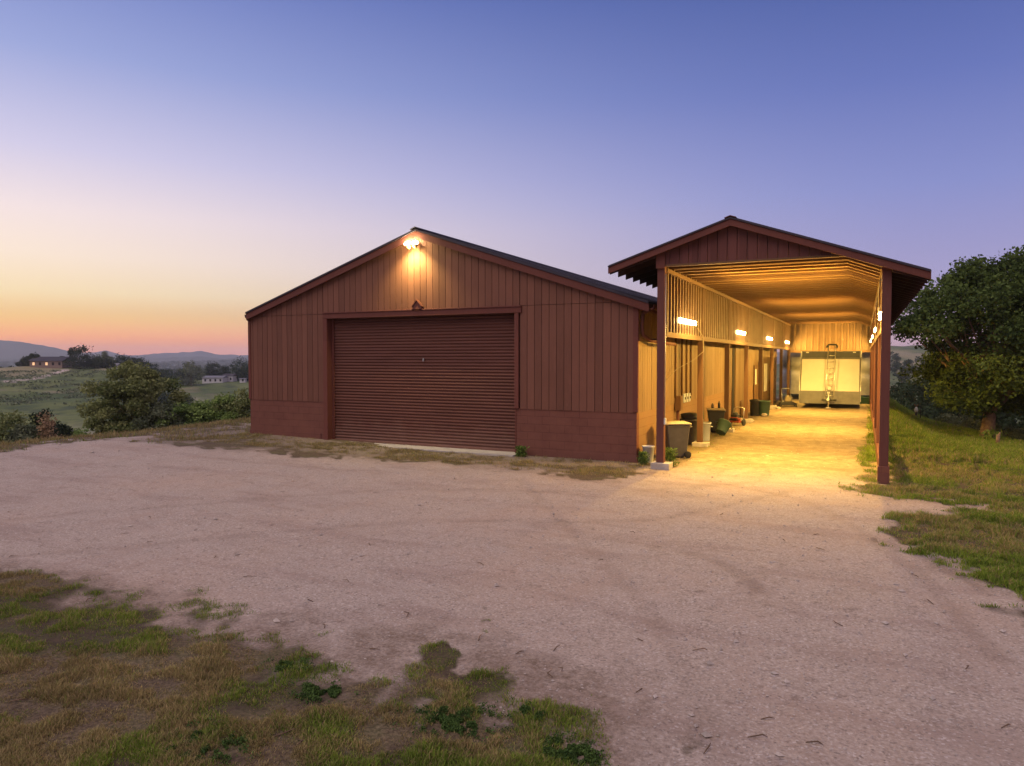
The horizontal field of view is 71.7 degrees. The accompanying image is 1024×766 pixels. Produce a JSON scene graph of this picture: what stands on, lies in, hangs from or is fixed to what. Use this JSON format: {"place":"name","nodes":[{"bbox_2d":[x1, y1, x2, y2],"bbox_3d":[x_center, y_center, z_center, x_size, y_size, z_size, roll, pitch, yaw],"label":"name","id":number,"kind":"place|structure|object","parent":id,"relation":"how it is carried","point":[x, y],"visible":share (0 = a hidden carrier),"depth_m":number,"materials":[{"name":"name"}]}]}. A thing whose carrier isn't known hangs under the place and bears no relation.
{"place":"outdoors","nodes":[
{"label":"outdoors","id":0,"kind":"place"},
{"bbox_2d":[0,417,250,451],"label":"crest grass","id":1,"kind":"structure","parent":0,"point":[242,420],"depth_m":22.02,"materials":[{"name":"green plant"}]},
{"bbox_2d":[0,554,621,765],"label":"foreground grass","id":2,"kind":"structure","parent":0,"point":[152,748],"depth_m":4.95,"materials":[{"name":"green plant"}]},
{"bbox_2d":[0,340,779,363],"bbox_3d":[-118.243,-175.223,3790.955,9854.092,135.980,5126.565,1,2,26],"label":"mountains","id":3,"kind":"structure","parent":0,"point":[17,350],"depth_m":3180.72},
{"bbox_2d":[188,432,648,477],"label":"verge grass","id":4,"kind":"structure","parent":0,"point":[580,470],"depth_m":17.98,"materials":[{"name":"green plant"}]},
{"bbox_2d":[85,350,779,358],"bbox_3d":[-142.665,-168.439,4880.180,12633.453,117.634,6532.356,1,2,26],"label":"mountains","id":5,"kind":"structure","parent":0,"point":[184,354],"depth_m":4318.99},
{"bbox_2d":[0,345,1023,765],"bbox_3d":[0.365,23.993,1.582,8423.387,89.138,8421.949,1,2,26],"label":"ground","id":6,"kind":"structure","parent":0,"point":[80,491],"depth_m":7.78,"materials":[{"name":"beige gravel"}]},
{"bbox_2d":[0,409,42,442],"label":"shrub","id":7,"kind":"object","parent":6,"relation":"on","point":[7,423],"visible":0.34,"depth_m":28.98,"materials":[{"name":"green plant"}]},
{"bbox_2d":[3,424,39,442],"bbox_3d":[-19.639,2.445,28.586,1.450,1.627,1.590,0,2,-2],"label":"shrub","id":8,"kind":"object","parent":6,"relation":"on","point":[22,432],"visible":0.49,"depth_m":28.33,"materials":[{"name":"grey plant"}]},
{"bbox_2d":[15,359,28,366],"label":"tree","id":9,"kind":"object","parent":6,"relation":"on","point":[19,363],"visible":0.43,"depth_m":304.16,"materials":[{"name":"green plant"}]},
{"bbox_2d":[21,352,40,365],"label":"tree","id":10,"kind":"object","parent":6,"relation":"on","point":[29,357],"visible":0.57,"depth_m":298.36,"materials":[{"name":"green plant"}]},
{"bbox_2d":[28,408,61,438],"bbox_3d":[-20.531,2.302,31.129,1.386,2.474,1.644,-1,2,-32],"label":"shrub","id":11,"kind":"object","parent":6,"relation":"on","point":[35,417],"visible":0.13,"depth_m":30.85,"materials":[{"name":"green plant"}]},
{"bbox_2d":[36,410,61,439],"bbox_3d":[-18.789,2.120,28.698,0.950,2.064,0.893,1,2,26],"label":"shrub","id":12,"kind":"object","parent":6,"relation":"on","point":[47,431],"visible":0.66,"depth_m":28.61,"materials":[{"name":"brown plant"}]},
{"bbox_2d":[28,357,73,367],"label":"ranch house","id":13,"kind":"structure","parent":6,"relation":"on","point":[48,362],"depth_m":295.44,"materials":[{"name":"white"}]},
{"bbox_2d":[52,423,73,437],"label":"shrub","id":14,"kind":"object","parent":6,"relation":"on","point":[64,429],"visible":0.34,"depth_m":30.46,"materials":[{"name":"green plant"}]},
{"bbox_2d":[62,344,97,368],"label":"tree","id":15,"kind":"object","parent":6,"relation":"on","point":[74,353],"visible":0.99,"depth_m":294.10,"materials":[{"name":"green plant"}]},
{"bbox_2d":[70,425,91,435],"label":"shrub","id":16,"kind":"object","parent":6,"relation":"on","point":[79,431],"visible":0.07,"depth_m":31.92,"materials":[{"name":"green plant"}]},
{"bbox_2d":[85,355,104,367],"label":"tree","id":17,"kind":"object","parent":6,"relation":"on","point":[94,361],"visible":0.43,"depth_m":303.14,"materials":[{"name":"green plant"}]},
{"bbox_2d":[94,358,114,368],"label":"tree","id":18,"kind":"object","parent":6,"relation":"on","point":[104,363],"visible":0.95,"depth_m":297.98,"materials":[{"name":"green plant"}]},
{"bbox_2d":[98,351,115,362],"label":"tree","id":19,"kind":"object","parent":6,"relation":"on","point":[104,353],"visible":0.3,"depth_m":339.63,"materials":[{"name":"green plant"}]},
{"bbox_2d":[91,405,128,434],"bbox_3d":[-19.959,2.540,35.676,1.850,2.992,1.912,0,2,6],"label":"shrub","id":20,"kind":"object","parent":6,"relation":"on","point":[119,416],"visible":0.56,"depth_m":35.26,"materials":[{"name":"green plant"}]},
{"bbox_2d":[0,358,248,380],"bbox_3d":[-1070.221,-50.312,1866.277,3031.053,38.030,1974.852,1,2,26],"label":"distant woodland","id":21,"kind":"object","parent":6,"relation":"on","point":[165,363],"visible":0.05,"depth_m":1974.63,"materials":[{"name":"green plant"}]},
{"bbox_2d":[0,369,250,426],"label":"hill scrub","id":22,"kind":"object","parent":6,"relation":"on","point":[19,402],"visible":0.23,"depth_m":222.89,"materials":[{"name":"plant"}]},
{"bbox_2d":[113,352,138,363],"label":"tree","id":23,"kind":"object","parent":6,"relation":"on","point":[122,359],"visible":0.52,"depth_m":343.49,"materials":[{"name":"green plant"}]},
{"bbox_2d":[74,359,189,433],"bbox_3d":[-19.888,1.460,37.089,5.197,5.510,4.868,1,2,26],"label":"oak tree","id":24,"kind":"object","parent":6,"relation":"on","point":[138,390],"visible":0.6,"depth_m":35.84,"materials":[{"name":"green plant"}]},
{"bbox_2d":[132,356,150,366],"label":"tree","id":25,"kind":"object","parent":6,"relation":"on","point":[142,361],"visible":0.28,"depth_m":349.16,"materials":[{"name":"green plant"}]},
{"bbox_2d":[141,362,163,372],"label":"tree","id":26,"kind":"object","parent":6,"relation":"on","point":[154,365],"visible":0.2,"depth_m":345.24,"materials":[{"name":"green plant"}]},
{"bbox_2d":[155,392,171,402],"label":"tree","id":27,"kind":"object","parent":6,"relation":"on","point":[162,396],"visible":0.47,"depth_m":252.60,"materials":[{"name":"green plant"}]},
{"bbox_2d":[130,399,199,430],"bbox_3d":[-17.599,2.255,36.200,3.935,2.882,3.020,0,2,-13],"label":"shrub","id":28,"kind":"object","parent":6,"relation":"on","point":[155,411],"visible":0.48,"depth_m":35.46,"materials":[{"name":"green plant"}]},
{"bbox_2d":[158,368,176,380],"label":"tree","id":29,"kind":"object","parent":6,"relation":"on","point":[165,374],"visible":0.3,"depth_m":338.34,"materials":[{"name":"green plant"}]},
{"bbox_2d":[174,368,192,384],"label":"tree","id":30,"kind":"object","parent":6,"relation":"on","point":[178,374],"visible":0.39,"depth_m":347.80,"materials":[{"name":"green plant"}]},
{"bbox_2d":[153,396,219,427],"bbox_3d":[-16.560,2.138,36.577,3.539,2.845,3.560,1,2,26],"label":"shrub","id":31,"kind":"object","parent":6,"relation":"on","point":[200,415],"visible":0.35,"depth_m":35.98,"materials":[{"name":"green plant"}]},
{"bbox_2d":[179,395,194,403],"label":"tree","id":32,"kind":"object","parent":6,"relation":"on","point":[191,399],"visible":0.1,"depth_m":261.85,"materials":[{"name":"green plant"}]},
{"bbox_2d":[175,360,206,385],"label":"tree","id":33,"kind":"object","parent":6,"relation":"on","point":[188,379],"visible":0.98,"depth_m":343.42,"materials":[{"name":"green plant"}]},
{"bbox_2d":[141,716,261,764],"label":"clover mat","id":34,"kind":"object","parent":6,"relation":"on","point":[225,742],"visible":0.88,"depth_m":4.47,"materials":[{"name":"green plant"}]},
{"bbox_2d":[201,362,224,375],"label":"tree","id":35,"kind":"object","parent":6,"relation":"on","point":[210,370],"visible":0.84,"depth_m":393.15,"materials":[{"name":"green plant"}]},
{"bbox_2d":[201,376,227,383],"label":"farm house","id":36,"kind":"structure","parent":6,"relation":"on","point":[213,379],"depth_m":368.70,"materials":[{"name":"grey"}]},
{"bbox_2d":[183,392,248,422],"bbox_3d":[-15.204,1.905,37.186,3.853,2.915,3.512,1,2,26],"label":"shrub","id":37,"kind":"object","parent":6,"relation":"on","point":[228,414],"visible":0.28,"depth_m":36.49,"materials":[{"name":"green plant"}]},
{"bbox_2d":[218,365,230,375],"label":"tree","id":38,"kind":"object","parent":6,"relation":"on","point":[225,370],"visible":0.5,"depth_m":398.72,"materials":[{"name":"green plant"}]},
{"bbox_2d":[222,374,237,381],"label":"farm house","id":39,"kind":"structure","parent":6,"relation":"on","point":[231,378],"depth_m":375.33,"materials":[{"name":"white"}]},
{"bbox_2d":[211,387,250,418],"bbox_3d":[-13.982,1.608,37.079,3.016,2.793,2.932,1,2,26],"label":"shrub","id":40,"kind":"object","parent":6,"relation":"on","point":[243,402],"visible":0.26,"depth_m":36.56,"materials":[{"name":"green plant"}]},
{"bbox_2d":[229,355,247,380],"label":"tree","id":41,"kind":"object","parent":6,"relation":"on","point":[242,367],"visible":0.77,"depth_m":383.20,"materials":[{"name":"green plant"}]},
{"bbox_2d":[239,378,247,382],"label":"shed","id":42,"kind":"structure","parent":6,"relation":"on","point":[243,380],"depth_m":371.02,"materials":[{"name":"grey"}]},
{"bbox_2d":[259,653,315,672],"bbox_3d":[-1.808,2.266,5.737,0.478,0.071,0.320,0,2,13],"label":"clover mat","id":43,"kind":"object","parent":6,"relation":"on","point":[301,661],"visible":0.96,"depth_m":5.73,"materials":[{"name":"green plant"}]},
{"bbox_2d":[282,677,362,706],"bbox_3d":[-1.407,2.266,5.251,0.586,0.069,0.410,2,3,43],"label":"clover mat","id":44,"kind":"object","parent":6,"relation":"on","point":[312,691],"visible":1,"depth_m":5.20,"materials":[{"name":"green plant"}]},
{"bbox_2d":[374,443,516,456],"bbox_3d":[-2.803,1.937,19.759,6.680,0.335,0.720,1,2,26],"label":"door apron","id":45,"kind":"object","parent":6,"relation":"on","point":[469,451],"depth_m":18.92,"materials":[{"name":"concrete"}]},
{"bbox_2d":[392,692,518,749],"bbox_3d":[-0.431,2.279,4.855,0.999,0.075,0.666,1,2,26],"label":"clover mat","id":46,"kind":"object","parent":6,"relation":"on","point":[451,722],"visible":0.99,"depth_m":4.81,"materials":[{"name":"green plant"}]},
{"bbox_2d":[0,504,1010,753],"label":"twigs","id":47,"kind":"object","parent":6,"relation":"on","point":[550,670],"visible":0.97,"depth_m":5.56,"materials":[{"name":"brown wood"}]},
{"bbox_2d":[245,226,776,462],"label":"barn","id":48,"kind":"structure","parent":6,"relation":"on","point":[434,339],"depth_m":19.41,"materials":[{"name":"brown wood"}]},
{"bbox_2d":[404,241,417,248],"bbox_3d":[-2.731,-3.773,19.409,0.419,0.219,0.282,1,2,26],"label":"security light","id":49,"kind":"object","parent":48,"relation":"attached to","point":[407,244],"visible":1,"depth_m":19.34,"materials":[{"name":"beige plastic"}]},
{"bbox_2d":[332,313,514,451],"bbox_3d":[-2.602,-0.051,19.868,6.180,3.702,0.080,1,2,26],"label":"roller door","id":50,"kind":"structure","parent":48,"relation":"in","point":[447,381],"depth_m":19.78,"materials":[{"name":"paint"}]},
{"bbox_2d":[675,396,682,420],"bbox_3d":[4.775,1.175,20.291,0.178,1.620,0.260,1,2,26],"label":"meter box","id":51,"kind":"object","parent":48,"relation":"attached to","point":[678,404],"visible":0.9,"depth_m":20.17,"materials":[{"name":"paint"}]},
{"bbox_2d":[734,345,743,413],"bbox_3d":[9.801,-0.112,30.541,0.048,2.970,2.400,1,2,26],"label":"sliding door","id":52,"kind":"structure","parent":48,"relation":"in","point":[739,350],"depth_m":30.26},
{"bbox_2d":[753,365,757,398],"bbox_3d":[12.046,0.179,35.077,0.048,2.130,1.100,1,2,26],"label":"side door","id":53,"kind":"structure","parent":48,"relation":"in","point":[755,366],"depth_m":34.86,"materials":[{"name":"wood"}]},
{"bbox_2d":[2,418,1023,765],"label":"pebbles","id":54,"kind":"object","parent":6,"relation":"on","point":[706,734],"visible":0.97,"depth_m":6.66,"materials":[{"name":"stone"}]},
{"bbox_2d":[515,445,529,456],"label":"weed","id":55,"kind":"object","parent":6,"relation":"on","point":[519,452],"visible":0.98,"depth_m":17.94,"materials":[{"name":"green plant"}]},
{"bbox_2d":[495,695,559,722],"bbox_3d":[0.109,2.287,4.973,0.522,0.068,0.315,1,2,26],"label":"clover mat","id":56,"kind":"object","parent":6,"relation":"on","point":[524,709],"visible":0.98,"depth_m":4.93,"materials":[{"name":"green plant"}]},
{"bbox_2d":[532,729,618,765],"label":"clover mat","id":57,"kind":"object","parent":6,"relation":"on","point":[573,751],"visible":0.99,"depth_m":4.44,"materials":[{"name":"green plant"}]},
{"bbox_2d":[638,450,649,464],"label":"weed","id":58,"kind":"object","parent":6,"relation":"on","point":[642,457],"visible":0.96,"depth_m":16.64,"materials":[{"name":"green plant"}]},
{"bbox_2d":[642,445,654,462],"bbox_3d":[3.270,1.705,17.003,0.307,0.400,0.307,1,2,26],"label":"bucket","id":59,"kind":"object","parent":6,"relation":"on","point":[649,449],"visible":0.68,"depth_m":16.89,"materials":[{"name":"white plastic"}]},
{"bbox_2d":[665,446,679,466],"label":"weed","id":60,"kind":"object","parent":6,"relation":"on","point":[670,457],"visible":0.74,"depth_m":16.45,"materials":[{"name":"green plant"}]},
{"bbox_2d":[665,421,691,457],"bbox_3d":[4.132,1.415,17.837,0.696,0.906,0.585,0,2,-4],"label":"wheeled bin","id":61,"kind":"object","parent":6,"relation":"on","point":[676,434],"visible":0.84,"depth_m":17.61,"materials":[{"name":"grey plastic"}]},
{"bbox_2d":[680,418,696,443],"bbox_3d":[5.196,1.403,20.649,0.610,0.720,0.610,0,2,-11],"label":"trash can","id":62,"kind":"object","parent":6,"relation":"on","point":[692,434],"visible":0.39,"depth_m":20.40,"materials":[{"name":"grey plastic"}]},
{"bbox_2d":[681,412,696,419],"bbox_3d":[5.206,0.988,20.604,0.625,0.268,0.576,1,2,26],"label":"trash bag","id":63,"kind":"object","parent":62,"relation":"in","point":[690,416],"visible":0.73,"depth_m":20.42,"materials":[{"name":"black plastic"}]},
{"bbox_2d":[703,422,712,440],"bbox_3d":[5.792,1.466,21.472,0.466,0.550,0.466,-1,2,-18],"label":"trash can","id":64,"kind":"object","parent":6,"relation":"on","point":[706,430],"visible":0.52,"depth_m":21.29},
{"bbox_2d":[706,408,726,431],"bbox_3d":[6.841,1.249,23.741,0.632,0.824,0.532,0,2,11],"label":"wheeled bin","id":65,"kind":"object","parent":6,"relation":"on","point":[715,414],"visible":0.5,"depth_m":23.54,"materials":[{"name":"black plastic"}]},
{"bbox_2d":[715,418,731,435],"bbox_3d":[6.786,1.443,22.847,0.562,0.400,0.466,21,-27,24],"label":"tub","id":66,"kind":"object","parent":6,"relation":"on","point":[723,426],"visible":1,"depth_m":22.72,"materials":[{"name":"green plastic"}]},
{"bbox_2d":[729,407,745,425],"bbox_3d":[8.363,1.240,26.433,0.487,0.676,0.610,-2,3,-44],"label":"pressure washer","id":67,"kind":"object","parent":6,"relation":"on","point":[735,417],"visible":0.91,"depth_m":26.31,"materials":[{"name":"red plastic"}]},
{"bbox_2d":[740,400,743,415],"bbox_3d":[9.956,1.087,30.729,0.151,0.662,0.450,1,2,26],"label":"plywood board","id":68,"kind":"object","parent":6,"relation":"on","point":[741,405],"visible":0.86,"depth_m":30.54,"materials":[{"name":"brown wood"}]},
{"bbox_2d":[619,422,876,487],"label":"weeds","id":69,"kind":"object","parent":6,"relation":"on","point":[751,422],"visible":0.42,"depth_m":19.48,"materials":[{"name":"green plant"}]},
{"bbox_2d":[749,399,759,415],"bbox_3d":[10.662,1.068,31.160,0.448,0.735,0.448,1,2,26],"label":"barrel","id":70,"kind":"object","parent":6,"relation":"on","point":[754,407],"visible":1,"depth_m":31.00,"materials":[{"name":"black plastic"}]},
{"bbox_2d":[759,400,770,415],"bbox_3d":[11.117,1.107,31.270,0.570,0.660,0.570,0,2,-13],"label":"trash can","id":71,"kind":"object","parent":6,"relation":"on","point":[764,406],"visible":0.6,"depth_m":31.07,"materials":[{"name":"green plastic"}]},
{"bbox_2d":[608,215,931,483],"bbox_3d":[11.985,-1.036,28.848,6.440,6.036,31.060,1,2,26],"label":"vehicle shelter","id":72,"kind":"object","parent":6,"relation":"on","point":[723,280],"visible":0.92,"depth_m":17.99,"materials":[{"name":"metal"}]},
{"bbox_2d":[678,317,696,325],"bbox_3d":[4.455,-1.557,18.033,0.106,0.140,1.840,1,2,26],"label":"strip light","id":73,"kind":"object","parent":72,"relation":"attached to","point":[686,321],"visible":1,"depth_m":17.85,"materials":[{"name":"beige plastic"}]},
{"bbox_2d":[736,330,745,334],"bbox_3d":[8.319,-1.831,25.812,0.106,0.140,1.840,1,2,26],"label":"strip light","id":74,"kind":"object","parent":72,"relation":"attached to","point":[738,332],"visible":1,"depth_m":25.69,"materials":[{"name":"beige plastic"}]},
{"bbox_2d":[799,351,861,407],"bbox_3d":[17.293,-0.288,38.370,2.894,2.870,7.910,1,2,26],"label":"box trailer","id":75,"kind":"object","parent":6,"relation":"on","point":[812,380],"visible":1,"depth_m":36.44,"materials":[{"name":"metal"}]},
{"bbox_2d":[824,344,837,398],"bbox_3d":[16.345,-0.602,36.278,0.568,2.823,1.206,1,2,26],"label":"ladder","id":76,"kind":"object","parent":75,"relation":"attached to","point":[828,345],"visible":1,"depth_m":36.34,"materials":[{"name":"metal"}]},
{"bbox_2d":[860,397,869,403],"bbox_3d":[19.849,0.980,39.999,0.580,0.370,0.430,1,2,26],"label":"storage crate","id":77,"kind":"object","parent":6,"relation":"on","point":[864,400],"visible":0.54,"depth_m":39.79,"materials":[{"name":"green plastic"}]},
{"bbox_2d":[890,351,900,362],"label":"tree","id":78,"kind":"object","parent":6,"relation":"on","point":[896,358],"visible":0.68,"depth_m":594.16,"materials":[{"name":"green plant"}]},
{"bbox_2d":[890,361,906,372],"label":"tree","id":79,"kind":"object","parent":6,"relation":"on","point":[896,366],"visible":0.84,"depth_m":498.74,"materials":[{"name":"green plant"}]},
{"bbox_2d":[892,368,910,382],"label":"tree","id":80,"kind":"object","parent":6,"relation":"on","point":[900,377],"visible":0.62,"depth_m":429.07,"materials":[{"name":"green plant"}]},
{"bbox_2d":[901,359,917,367],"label":"tree","id":81,"kind":"object","parent":6,"relation":"on","point":[905,362],"visible":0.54,"depth_m":517.90,"materials":[{"name":"green plant"}]},
{"bbox_2d":[914,356,924,363],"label":"tree","id":82,"kind":"object","parent":6,"relation":"on","point":[920,361],"visible":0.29,"depth_m":561.23,"materials":[{"name":"green plant"}]},
{"bbox_2d":[890,378,961,417],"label":"bush","id":83,"kind":"object","parent":6,"relation":"on","point":[894,395],"visible":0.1,"depth_m":65.26,"materials":[{"name":"green plant"}]},
{"bbox_2d":[896,378,964,421],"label":"bush","id":84,"kind":"object","parent":6,"relation":"on","point":[904,403],"visible":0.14,"depth_m":59.07,"materials":[{"name":"green plant"}]},
{"bbox_2d":[865,395,1023,465],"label":"tall grass","id":85,"kind":"structure","parent":6,"relation":"on","point":[922,435],"depth_m":22.33,"materials":[{"name":"green plant"}]},
{"bbox_2d":[932,413,960,424],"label":"shrub","id":86,"kind":"object","parent":6,"relation":"on","point":[946,417],"visible":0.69,"depth_m":42.38,"materials":[{"name":"green plant"}]},
{"bbox_2d":[891,245,1023,437],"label":"oak tree","id":87,"kind":"object","parent":6,"relation":"on","point":[983,374],"visible":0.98,"depth_m":32.40,"materials":[{"name":"green plant"}]},
{"bbox_2d":[951,413,981,430],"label":"shrub","id":88,"kind":"object","parent":6,"relation":"on","point":[967,420],"visible":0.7,"depth_m":39.02,"materials":[{"name":"green plant"}]},
{"bbox_2d":[923,390,1023,430],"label":"bush","id":89,"kind":"object","parent":6,"relation":"on","point":[945,410],"visible":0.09,"depth_m":52.90,"materials":[{"name":"green plant"}]},
{"bbox_2d":[959,400,1023,438],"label":"oak tree","id":90,"kind":"object","parent":6,"relation":"on","point":[960,413],"visible":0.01,"depth_m":49.88,"materials":[{"name":"green plant"}]},
{"bbox_2d":[979,426,1006,439],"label":"shrub","id":91,"kind":"object","parent":6,"relation":"on","point":[988,432],"visible":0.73,"depth_m":32.06,"materials":[{"name":"green plant"}]},
{"bbox_2d":[996,432,1000,442],"bbox_3d":[20.283,2.423,29.594,0.205,0.763,0.160,1,2,26],"label":"wooden post","id":92,"kind":"object","parent":6,"relation":"on","point":[997,438],"visible":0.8,"depth_m":29.55,"materials":[{"name":"brown wood"}]},
{"bbox_2d":[995,424,1023,438],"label":"shrub","id":93,"kind":"object","parent":6,"relation":"on","point":[1008,428],"visible":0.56,"depth_m":35.03,"materials":[{"name":"green plant"}]},
{"bbox_2d":[996,411,1023,439],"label":"bush","id":94,"kind":"object","parent":6,"relation":"on","point":[1012,423],"visible":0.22,"depth_m":45.49,"materials":[{"name":"green plant"}]},
{"bbox_2d":[1007,427,1023,440],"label":"shrub","id":95,"kind":"object","parent":6,"relation":"on","point":[1017,434],"visible":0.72,"depth_m":33.98,"materials":[{"name":"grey plant"}]},
{"bbox_2d":[1008,343,1023,420],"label":"oak tree","id":96,"kind":"object","parent":6,"relation":"on","point":[1020,403],"visible":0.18,"depth_m":36.35,"materials":[{"name":"green plant"}]},
{"bbox_2d":[0,0,1023,354],"label":"sky","id":97,"kind":"structure","parent":0,"point":[171,170],"materials":[{"name":"blue"}]},
{"bbox_2d":[779,388,796,406],"bbox_3d":[14.683,0.769,37.824,0.820,0.946,1.016,0,2,11],"label":"lawn mower","id":98,"kind":"object","parent":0,"point":[787,400],"visible":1,"depth_m":37.51,"materials":[{"name":"black metal"}]},
{"bbox_2d":[782,350,869,395],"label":"door","id":99,"kind":"structure","parent":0,"point":[795,359],"depth_m":44.35,"materials":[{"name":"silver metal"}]},
{"bbox_2d":[838,444,1023,607],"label":"lawn grass","id":100,"kind":"structure","parent":0,"point":[1009,546],"depth_m":10.93,"materials":[{"name":"green plant"}]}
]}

